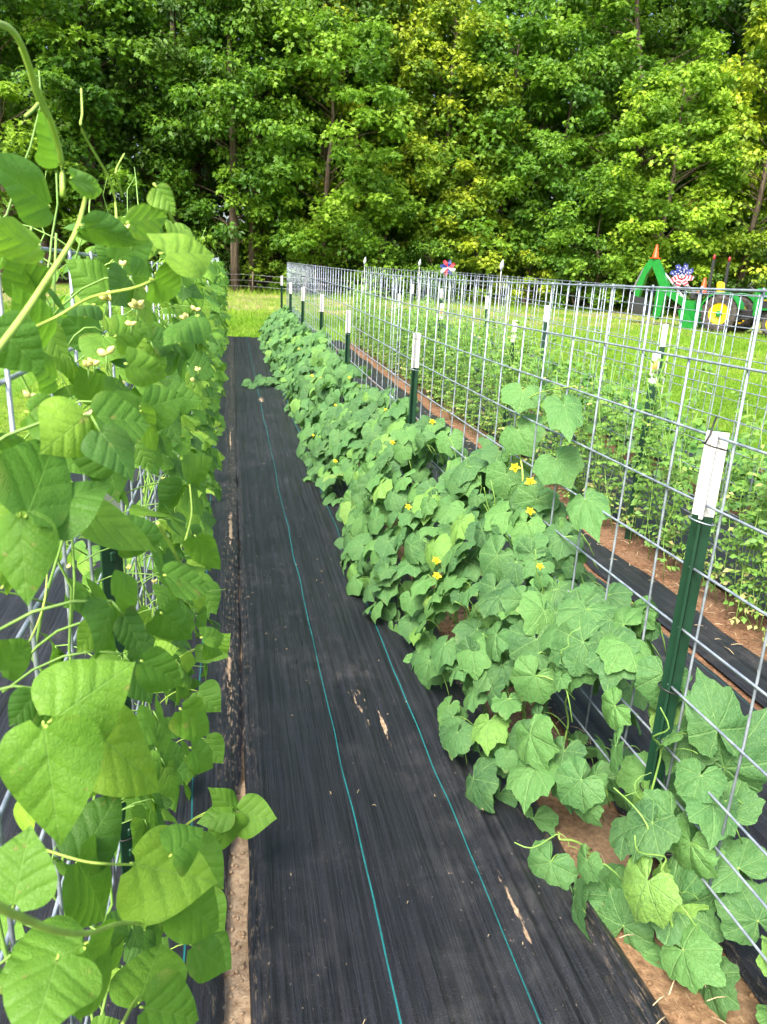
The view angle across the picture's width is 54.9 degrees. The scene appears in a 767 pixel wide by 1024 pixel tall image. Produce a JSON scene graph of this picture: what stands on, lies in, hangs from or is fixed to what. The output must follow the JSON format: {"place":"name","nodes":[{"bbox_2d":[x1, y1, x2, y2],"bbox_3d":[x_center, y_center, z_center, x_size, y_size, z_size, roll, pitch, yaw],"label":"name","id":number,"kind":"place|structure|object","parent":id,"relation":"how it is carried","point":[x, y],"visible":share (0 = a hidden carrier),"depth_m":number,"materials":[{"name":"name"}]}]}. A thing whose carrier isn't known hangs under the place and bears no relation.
{"place":"outdoors","nodes":[
{"label":"outdoors","id":0,"kind":"place"},
{"bbox_2d":[0,336,241,1023],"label":"path","id":1,"kind":"structure","parent":0,"point":[226,724],"depth_m":2.89,"materials":[{"name":"fabric"}]},
{"bbox_2d":[0,243,180,1023],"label":"wire trellis","id":2,"kind":"object","parent":1,"relation":"on","point":[6,381],"visible":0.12,"depth_m":1.14,"materials":[{"name":"silver metal"}]},
{"bbox_2d":[0,167,206,862],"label":"bean plant","id":3,"kind":"object","parent":1,"relation":"on","point":[171,358],"visible":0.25,"depth_m":1.52,"materials":[{"name":"green plant"}]},
{"bbox_2d":[0,70,212,1019],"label":"bean plant","id":4,"kind":"object","parent":1,"relation":"on","point":[144,814],"visible":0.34,"depth_m":1.13,"materials":[{"name":"green plant"}]},
{"bbox_2d":[99,493,134,873],"bbox_3d":[-0.555,0.550,1.603,0.056,1.582,0.086,16,22,36],"label":"fence post","id":5,"kind":"object","parent":1,"relation":"on","point":[111,560],"visible":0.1,"depth_m":1.46,"materials":[{"name":"metal"}]},
{"bbox_2d":[46,177,220,800],"bbox_3d":[-0.676,0.007,2.026,0.438,1.696,0.603,-1,18,-12],"label":"bean plant","id":6,"kind":"object","parent":1,"relation":"on","point":[191,438],"visible":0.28,"depth_m":2.00,"materials":[{"name":"green plant"}]},
{"bbox_2d":[0,20,276,1023],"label":"bean plant","id":7,"kind":"object","parent":1,"relation":"on","point":[72,742],"visible":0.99,"depth_m":0.68,"materials":[{"name":"green plant"}]},
{"bbox_2d":[72,255,212,704],"bbox_3d":[-0.789,-0.089,2.474,0.404,1.602,0.682,-1,18,-12],"label":"bean plant","id":8,"kind":"object","parent":1,"relation":"on","point":[170,466],"visible":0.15,"depth_m":2.36,"materials":[{"name":"green plant"}]},
{"bbox_2d":[98,278,216,638],"bbox_3d":[-0.863,-0.251,2.870,0.420,1.665,0.636,-1,18,-12],"label":"bean plant","id":9,"kind":"object","parent":1,"relation":"on","point":[207,522],"visible":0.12,"depth_m":2.75,"materials":[{"name":"green plant"}]},
{"bbox_2d":[124,258,219,570],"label":"bean plant","id":10,"kind":"object","parent":1,"relation":"on","point":[211,271],"visible":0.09,"depth_m":3.31,"materials":[{"name":"green plant"}]},
{"bbox_2d":[127,228,222,562],"bbox_3d":[-1.037,-0.538,3.711,0.450,1.685,0.657,-1,18,-12],"label":"bean plant","id":11,"kind":"object","parent":1,"relation":"on","point":[211,349],"visible":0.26,"depth_m":3.60,"materials":[{"name":"green plant"}]},
{"bbox_2d":[191,276,224,501],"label":"bean plant","id":12,"kind":"object","parent":1,"relation":"on","point":[218,333],"visible":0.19,"depth_m":4.65,"materials":[{"name":"green plant"}]},
{"bbox_2d":[0,268,766,470],"bbox_3d":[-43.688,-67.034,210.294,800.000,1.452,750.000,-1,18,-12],"label":"ground","id":13,"kind":"structure","parent":0,"point":[22,434],"depth_m":18.58,"materials":[{"name":"green plant"}]},
{"bbox_2d":[0,0,118,229],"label":"tree","id":14,"kind":"object","parent":13,"relation":"on","point":[15,92],"visible":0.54,"depth_m":29.13,"materials":[{"name":"green plant"}]},
{"bbox_2d":[0,0,136,270],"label":"tree","id":15,"kind":"object","parent":13,"relation":"on","point":[45,244],"visible":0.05,"depth_m":38.10,"materials":[{"name":"green plant"}]},
{"bbox_2d":[0,0,200,244],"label":"tree","id":16,"kind":"object","parent":13,"relation":"on","point":[166,77],"visible":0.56,"depth_m":30.75,"materials":[{"name":"green plant"}]},
{"bbox_2d":[76,0,275,222],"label":"tree","id":17,"kind":"object","parent":13,"relation":"on","point":[173,8],"visible":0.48,"depth_m":32.37,"materials":[{"name":"green plant"}]},
{"bbox_2d":[107,2,270,258],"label":"tree","id":18,"kind":"object","parent":13,"relation":"on","point":[197,165],"visible":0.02,"depth_m":40.76,"materials":[{"name":"green plant"}]},
{"bbox_2d":[196,218,248,289],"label":"shrub","id":19,"kind":"object","parent":13,"relation":"on","point":[229,255],"visible":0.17,"depth_m":35.73,"materials":[{"name":"green plant"}]},
{"bbox_2d":[143,0,320,288],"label":"tree","id":20,"kind":"object","parent":13,"relation":"on","point":[198,207],"visible":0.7,"depth_m":32.00,"materials":[{"name":"green plant"}]},
{"bbox_2d":[174,0,301,291],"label":"tree","id":21,"kind":"object","parent":13,"relation":"on","point":[235,274],"visible":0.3,"depth_m":32.90,"materials":[{"name":"green plant"}]},
{"bbox_2d":[186,0,331,290],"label":"tree","id":22,"kind":"object","parent":13,"relation":"on","point":[251,249],"visible":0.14,"depth_m":33.77,"materials":[{"name":"green plant"}]},
{"bbox_2d":[178,0,351,290],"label":"tree","id":23,"kind":"object","parent":13,"relation":"on","point":[259,88],"visible":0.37,"depth_m":32.89,"materials":[{"name":"green plant"}]},
{"bbox_2d":[239,158,346,291],"bbox_3d":[-4.200,-13.601,35.542,5.289,6.590,5.925,-11,22,-39],"label":"tree","id":24,"kind":"object","parent":13,"relation":"on","point":[327,251],"visible":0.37,"depth_m":35.01,"materials":[{"name":"green plant"}]},
{"bbox_2d":[267,228,349,295],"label":"shrub","id":25,"kind":"object","parent":13,"relation":"on","point":[280,268],"visible":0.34,"depth_m":35.46,"materials":[{"name":"green plant"}]},
{"bbox_2d":[239,0,408,291],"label":"tree","id":26,"kind":"object","parent":13,"relation":"on","point":[351,106],"visible":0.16,"depth_m":33.91,"materials":[{"name":"green plant"}]},
{"bbox_2d":[238,0,414,294],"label":"tree","id":27,"kind":"object","parent":13,"relation":"on","point":[360,65],"visible":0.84,"depth_m":31.71,"materials":[{"name":"green plant"}]},
{"bbox_2d":[262,0,397,293],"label":"tree","id":28,"kind":"object","parent":13,"relation":"on","point":[322,147],"visible":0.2,"depth_m":33.23,"materials":[{"name":"green plant"}]},
{"bbox_2d":[308,0,419,294],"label":"tree","id":29,"kind":"object","parent":13,"relation":"on","point":[380,13],"visible":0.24,"depth_m":33.52,"materials":[{"name":"green plant"}]},
{"bbox_2d":[0,7,766,298],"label":"wood","id":30,"kind":"object","parent":13,"relation":"on","point":[219,200],"visible":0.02,"depth_m":50.62,"materials":[{"name":"green plant"}]},
{"bbox_2d":[326,154,448,295],"bbox_3d":[0.320,-13.523,35.620,6.254,6.956,5.582,-7,20,-29],"label":"tree","id":31,"kind":"object","parent":13,"relation":"on","point":[406,209],"visible":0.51,"depth_m":34.40,"materials":[{"name":"green plant"}]},
{"bbox_2d":[318,0,487,295],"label":"tree","id":32,"kind":"object","parent":13,"relation":"on","point":[408,29],"visible":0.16,"depth_m":34.45,"materials":[{"name":"green plant"}]},
{"bbox_2d":[388,236,464,302],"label":"shrub","id":33,"kind":"object","parent":13,"relation":"on","point":[434,246],"visible":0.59,"depth_m":34.50,"materials":[{"name":"green plant"}]},
{"bbox_2d":[383,0,531,297],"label":"tree","id":34,"kind":"object","parent":13,"relation":"on","point":[447,16],"visible":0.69,"depth_m":33.42,"materials":[{"name":"green plant"}]},
{"bbox_2d":[420,165,534,302],"bbox_3d":[4.343,-13.282,36.124,5.289,6.590,5.925,-13,23,-42],"label":"tree","id":35,"kind":"object","parent":13,"relation":"on","point":[489,262],"visible":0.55,"depth_m":34.67,"materials":[{"name":"green plant"}]},
{"bbox_2d":[402,0,560,288],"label":"tree","id":36,"kind":"object","parent":13,"relation":"on","point":[538,127],"visible":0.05,"depth_m":40.83,"materials":[{"name":"green plant"}]},
{"bbox_2d":[416,0,607,299],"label":"tree","id":37,"kind":"object","parent":13,"relation":"on","point":[533,35],"visible":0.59,"depth_m":33.77,"materials":[{"name":"green plant"}]},
{"bbox_2d":[492,239,561,307],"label":"shrub","id":38,"kind":"object","parent":13,"relation":"on","point":[540,273],"visible":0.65,"depth_m":35.37,"materials":[{"name":"green plant"}]},
{"bbox_2d":[454,0,655,300],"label":"tree","id":39,"kind":"object","parent":13,"relation":"on","point":[535,8],"visible":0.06,"depth_m":37.69,"materials":[{"name":"green plant"}]},
{"bbox_2d":[492,28,634,304],"bbox_3d":[8.479,-16.213,35.968,7.195,12.586,7.164,12,19,26],"label":"tree","id":40,"kind":"object","parent":13,"relation":"on","point":[600,57],"visible":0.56,"depth_m":34.01,"materials":[{"name":"green plant"}]},
{"bbox_2d":[536,246,609,311],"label":"shrub","id":41,"kind":"object","parent":13,"relation":"on","point":[588,260],"visible":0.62,"depth_m":34.85,"materials":[{"name":"green plant"}]},
{"bbox_2d":[533,159,663,309],"bbox_3d":[9.910,-12.696,34.763,6.254,6.956,5.582,-6,20,-27],"label":"tree","id":42,"kind":"object","parent":13,"relation":"on","point":[634,195],"visible":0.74,"depth_m":33.48,"materials":[{"name":"green plant"}]},
{"bbox_2d":[569,0,716,280],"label":"tree","id":43,"kind":"object","parent":13,"relation":"on","point":[657,40],"visible":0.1,"depth_m":39.26,"materials":[{"name":"green plant"}]},
{"bbox_2d":[550,0,740,308],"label":"tree","id":44,"kind":"object","parent":13,"relation":"on","point":[616,12],"visible":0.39,"depth_m":33.96,"materials":[{"name":"green plant"}]},
{"bbox_2d":[578,59,755,310],"bbox_3d":[12.821,-14.518,33.618,7.787,11.326,7.237,-9,21,-35],"label":"tree","id":45,"kind":"object","parent":13,"relation":"on","point":[703,78],"visible":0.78,"depth_m":32.00,"materials":[{"name":"green plant"}]},
{"bbox_2d":[607,0,760,282],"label":"tree","id":46,"kind":"object","parent":13,"relation":"on","point":[732,23],"visible":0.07,"depth_m":40.24,"materials":[{"name":"green plant"}]},
{"bbox_2d":[643,0,729,149],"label":"tree","id":47,"kind":"object","parent":13,"relation":"on","point":[668,11],"visible":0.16,"depth_m":38.24,"materials":[{"name":"green plant"}]},
{"bbox_2d":[641,234,733,316],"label":"shrub","id":48,"kind":"object","parent":13,"relation":"on","point":[679,257],"visible":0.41,"depth_m":33.67,"materials":[{"name":"green plant"}]},
{"bbox_2d":[627,254,766,334],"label":"tractor","id":49,"kind":"object","parent":13,"relation":"on","point":[748,305],"visible":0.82,"depth_m":25.90,"materials":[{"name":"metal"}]},
{"bbox_2d":[644,0,766,282],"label":"tree","id":50,"kind":"object","parent":13,"relation":"on","point":[739,29],"visible":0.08,"depth_m":38.20,"materials":[{"name":"green plant"}]},
{"bbox_2d":[654,222,766,314],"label":"shrub","id":51,"kind":"object","parent":13,"relation":"on","point":[734,284],"visible":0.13,"depth_m":34.35,"materials":[{"name":"green plant"}]},
{"bbox_2d":[674,0,766,292],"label":"tree","id":52,"kind":"object","parent":13,"relation":"on","point":[758,184],"visible":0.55,"depth_m":32.70,"materials":[{"name":"green plant"}]},
{"bbox_2d":[712,20,766,266],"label":"tree","id":53,"kind":"object","parent":13,"relation":"on","point":[757,53],"visible":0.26,"depth_m":36.01,"materials":[{"name":"green plant"}]},
{"bbox_2d":[84,343,766,1023],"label":"soil","id":54,"kind":"structure","parent":0,"point":[678,999],"depth_m":2.22,"materials":[{"name":"brown soil"}]},
{"bbox_2d":[287,262,315,329],"bbox_3d":[-1.337,-3.209,11.542,0.023,1.389,4.886,-1,18,-12],"label":"wire trellis","id":55,"kind":"object","parent":54,"relation":"on","point":[299,290],"visible":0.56,"depth_m":10.64,"materials":[{"name":"silver metal"}]},
{"bbox_2d":[283,327,334,398],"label":"cucumber plant","id":56,"kind":"object","parent":54,"relation":"on","point":[318,339],"visible":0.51,"depth_m":8.27,"materials":[{"name":"green plant"}]},
{"bbox_2d":[283,347,341,417],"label":"cucumber plant","id":57,"kind":"object","parent":54,"relation":"on","point":[313,361],"visible":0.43,"depth_m":7.70,"materials":[{"name":"green plant"}]},
{"bbox_2d":[291,349,356,428],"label":"cucumber plant","id":58,"kind":"object","parent":54,"relation":"on","point":[306,386],"visible":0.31,"depth_m":7.24,"materials":[{"name":"green plant"}]},
{"bbox_2d":[297,349,368,446],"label":"cucumber plant","id":59,"kind":"object","parent":54,"relation":"on","point":[307,403],"visible":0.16,"depth_m":6.68,"materials":[{"name":"green plant"}]},
{"bbox_2d":[296,364,370,465],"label":"cucumber plant","id":60,"kind":"object","parent":54,"relation":"on","point":[328,392],"visible":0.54,"depth_m":6.11,"materials":[{"name":"green plant"}]},
{"bbox_2d":[303,387,370,481],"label":"cucumber plant","id":61,"kind":"object","parent":54,"relation":"on","point":[316,428],"visible":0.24,"depth_m":5.60,"materials":[{"name":"green plant"}]},
{"bbox_2d":[309,385,398,499],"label":"cucumber plant","id":62,"kind":"object","parent":54,"relation":"on","point":[329,444],"visible":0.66,"depth_m":5.04,"materials":[{"name":"green plant"}]},
{"bbox_2d":[314,266,400,402],"bbox_3d":[-0.397,-1.657,7.078,0.023,1.387,4.886,-1,18,-12],"label":"wire trellis","id":63,"kind":"object","parent":54,"relation":"on","point":[361,291],"visible":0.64,"depth_m":6.08,"materials":[{"name":"silver metal"}]},
{"bbox_2d":[318,394,415,525],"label":"cucumber plant","id":64,"kind":"object","parent":54,"relation":"on","point":[370,430],"visible":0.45,"depth_m":4.79,"materials":[{"name":"green plant"}]},
{"bbox_2d":[334,397,444,549],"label":"cucumber plant","id":65,"kind":"object","parent":54,"relation":"on","point":[395,417],"visible":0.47,"depth_m":4.30,"materials":[{"name":"green plant"}]},
{"bbox_2d":[342,417,472,625],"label":"cucumber plant","id":66,"kind":"object","parent":54,"relation":"on","point":[390,541],"visible":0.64,"depth_m":3.51,"materials":[{"name":"green plant"}]},
{"bbox_2d":[406,327,420,488],"bbox_3d":[0.143,-0.265,4.305,0.058,1.582,0.056,13,20,28],"label":"fence post","id":67,"kind":"object","parent":54,"relation":"on","point":[416,345],"visible":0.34,"depth_m":4.15,"materials":[{"name":"green metal"}]},
{"bbox_2d":[340,415,493,566],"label":"cucumber plant","id":68,"kind":"object","parent":54,"relation":"on","point":[400,451],"visible":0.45,"depth_m":3.77,"materials":[{"name":"green plant"}]},
{"bbox_2d":[410,298,448,401],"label":"pea plant","id":69,"kind":"object","parent":54,"relation":"on","point":[428,356],"visible":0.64,"depth_m":9.05,"materials":[{"name":"green plant"}]},
{"bbox_2d":[421,296,470,407],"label":"pea plant","id":70,"kind":"object","parent":54,"relation":"on","point":[437,380],"visible":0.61,"depth_m":8.66,"materials":[{"name":"green plant"}]},
{"bbox_2d":[433,305,488,418],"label":"pea plant","id":71,"kind":"object","parent":54,"relation":"on","point":[441,370],"visible":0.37,"depth_m":8.21,"materials":[{"name":"green plant"}]},
{"bbox_2d":[439,314,482,424],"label":"pea plant","id":72,"kind":"object","parent":54,"relation":"on","point":[457,398],"visible":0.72,"depth_m":7.82,"materials":[{"name":"green plant"}]},
{"bbox_2d":[454,307,501,436],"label":"pea plant","id":73,"kind":"object","parent":54,"relation":"on","point":[479,374],"visible":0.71,"depth_m":7.26,"materials":[{"name":"green plant"}]},
{"bbox_2d":[369,382,610,670],"bbox_3d":[0.459,0.121,2.773,0.812,1.293,1.369,-1,18,-12],"label":"cucumber plant","id":74,"kind":"object","parent":54,"relation":"on","point":[484,471],"visible":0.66,"depth_m":2.77,"materials":[{"name":"green plant"}]},
{"bbox_2d":[472,307,524,444],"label":"pea plant","id":75,"kind":"object","parent":54,"relation":"on","point":[495,400],"visible":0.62,"depth_m":6.85,"materials":[{"name":"green plant"}]},
{"bbox_2d":[408,447,599,730],"bbox_3d":[0.493,0.279,2.759,0.728,0.944,0.900,-1,18,-12],"label":"cucumber plant","id":76,"kind":"object","parent":54,"relation":"on","point":[484,537],"visible":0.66,"depth_m":2.56,"materials":[{"name":"green plant"}]},
{"bbox_2d":[424,272,606,458],"bbox_3d":[1.019,-1.712,7.485,0.022,1.388,4.888,-1,18,-12],"label":"wire trellis","id":77,"kind":"object","parent":54,"relation":"on","point":[555,303],"visible":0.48,"depth_m":6.67,"materials":[{"name":"silver metal"}]},
{"bbox_2d":[478,319,567,458],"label":"pea plant","id":78,"kind":"object","parent":54,"relation":"on","point":[515,377],"visible":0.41,"depth_m":6.23,"materials":[{"name":"green plant"}]},
{"bbox_2d":[503,318,603,462],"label":"pea plant","id":79,"kind":"object","parent":54,"relation":"on","point":[552,440],"visible":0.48,"depth_m":5.74,"materials":[{"name":"green plant"}]},
{"bbox_2d":[437,513,690,813],"bbox_3d":[0.576,0.508,2.292,0.747,0.864,0.723,-1,18,-12],"label":"cucumber plant","id":80,"kind":"object","parent":54,"relation":"on","point":[554,615],"visible":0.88,"depth_m":2.19,"materials":[{"name":"green plant"}]},
{"bbox_2d":[390,275,766,962],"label":"wire trellis","id":81,"kind":"object","parent":54,"relation":"on","point":[666,485],"visible":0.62,"depth_m":1.90,"materials":[{"name":"silver metal"}]},
{"bbox_2d":[534,335,627,500],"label":"pea plant","id":82,"kind":"object","parent":54,"relation":"on","point":[584,423],"visible":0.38,"depth_m":5.33,"materials":[{"name":"green plant"}]},
{"bbox_2d":[548,348,649,523],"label":"pea plant","id":83,"kind":"object","parent":54,"relation":"on","point":[597,441],"visible":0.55,"depth_m":4.94,"materials":[{"name":"green plant"}]},
{"bbox_2d":[500,276,730,454],"bbox_3d":[2.128,-1.837,8.050,0.023,1.389,4.886,-1,18,-12],"label":"wire trellis","id":84,"kind":"object","parent":54,"relation":"on","point":[653,323],"visible":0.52,"depth_m":7.11,"materials":[{"name":"silver metal"}]},
{"bbox_2d":[582,376,661,450],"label":"plant","id":85,"kind":"object","parent":54,"relation":"on","point":[590,429],"visible":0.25,"depth_m":6.88,"materials":[{"name":"green plant"}]},
{"bbox_2d":[506,626,752,947],"bbox_3d":[0.665,0.719,1.845,0.701,0.756,0.561,6,18,9],"label":"cucumber plant","id":86,"kind":"object","parent":54,"relation":"on","point":[571,780],"visible":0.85,"depth_m":1.81,"materials":[{"name":"green plant"}]},
{"bbox_2d":[624,351,660,539],"bbox_3d":[1.589,-0.239,4.604,0.046,1.500,0.043,12,19,27],"label":"fence post","id":87,"kind":"object","parent":54,"relation":"on","point":[655,365],"visible":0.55,"depth_m":4.52,"materials":[{"name":"metal"}]},
{"bbox_2d":[585,344,712,555],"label":"pea plant","id":88,"kind":"object","parent":54,"relation":"on","point":[639,495],"visible":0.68,"depth_m":4.50,"materials":[{"name":"green plant"}]},
{"bbox_2d":[606,402,696,470],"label":"bush bean plant","id":89,"kind":"object","parent":54,"relation":"on","point":[670,416],"visible":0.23,"depth_m":6.38,"materials":[{"name":"green plant"}]},
{"bbox_2d":[650,263,693,458],"bbox_3d":[2.503,-1.228,6.542,0.197,1.854,0.064,13,20,29],"label":"pinwheel","id":90,"kind":"object","parent":54,"relation":"on","point":[680,274],"visible":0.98,"depth_m":6.30},
{"bbox_2d":[580,287,766,571],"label":"wire trellis","id":91,"kind":"object","parent":54,"relation":"on","point":[698,351],"visible":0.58,"depth_m":4.17,"materials":[{"name":"silver metal"}]},
{"bbox_2d":[582,667,766,1023],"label":"cucumber plant","id":92,"kind":"object","parent":54,"relation":"on","point":[696,963],"visible":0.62,"depth_m":1.68,"materials":[{"name":"green plant"}]},
{"bbox_2d":[629,417,729,857],"bbox_3d":[0.684,0.550,1.820,0.058,1.577,0.056,13,20,28],"label":"fence post","id":93,"kind":"object","parent":54,"relation":"on","point":[715,449],"visible":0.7,"depth_m":1.71,"materials":[{"name":"green metal"}]},
{"bbox_2d":[631,414,727,482],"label":"bush bean plant","id":94,"kind":"object","parent":54,"relation":"on","point":[701,426],"visible":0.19,"depth_m":5.86,"materials":[{"name":"green plant"}]},
{"bbox_2d":[630,359,766,579],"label":"pea plant","id":95,"kind":"object","parent":54,"relation":"on","point":[671,516],"visible":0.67,"depth_m":4.10,"materials":[{"name":"green plant"}]},
{"bbox_2d":[666,430,766,507],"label":"bush bean plant","id":96,"kind":"object","parent":54,"relation":"on","point":[700,451],"visible":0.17,"depth_m":5.48,"materials":[{"name":"green plant"}]},
{"bbox_2d":[672,391,766,625],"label":"pea plant","id":97,"kind":"object","parent":54,"relation":"on","point":[753,542],"visible":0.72,"depth_m":3.58,"materials":[{"name":"green plant"}]},
{"bbox_2d":[695,292,766,480],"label":"wire trellis","id":98,"kind":"object","parent":54,"relation":"on","point":[726,377],"visible":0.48,"depth_m":5.53,"materials":[{"name":"silver metal"}]},
{"bbox_2d":[715,444,766,525],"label":"bush bean plant","id":99,"kind":"object","parent":54,"relation":"on","point":[732,488],"visible":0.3,"depth_m":4.96,"materials":[{"name":"green plant"}]},
{"bbox_2d":[729,453,766,645],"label":"pea plant","id":100,"kind":"object","parent":54,"relation":"on","point":[755,572],"visible":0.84,"depth_m":3.44,"materials":[{"name":"green plant"}]},
{"bbox_2d":[235,336,669,1023],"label":"path","id":101,"kind":"structure","parent":0,"point":[337,714],"depth_m":2.06,"materials":[{"name":"fabric"}]},
{"bbox_2d":[312,349,766,1004],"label":"path","id":102,"kind":"structure","parent":0,"point":[742,957],"depth_m":2.60,"materials":[{"name":"fabric"}]},
{"bbox_2d":[332,340,766,707],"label":"path","id":103,"kind":"structure","parent":0,"point":[743,660],"depth_m":3.66,"materials":[{"name":"fabric"}]},
{"bbox_2d":[356,341,766,611],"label":"path","id":104,"kind":"structure","parent":0,"point":[639,522],"depth_m":5.23,"materials":[{"name":"fabric"}]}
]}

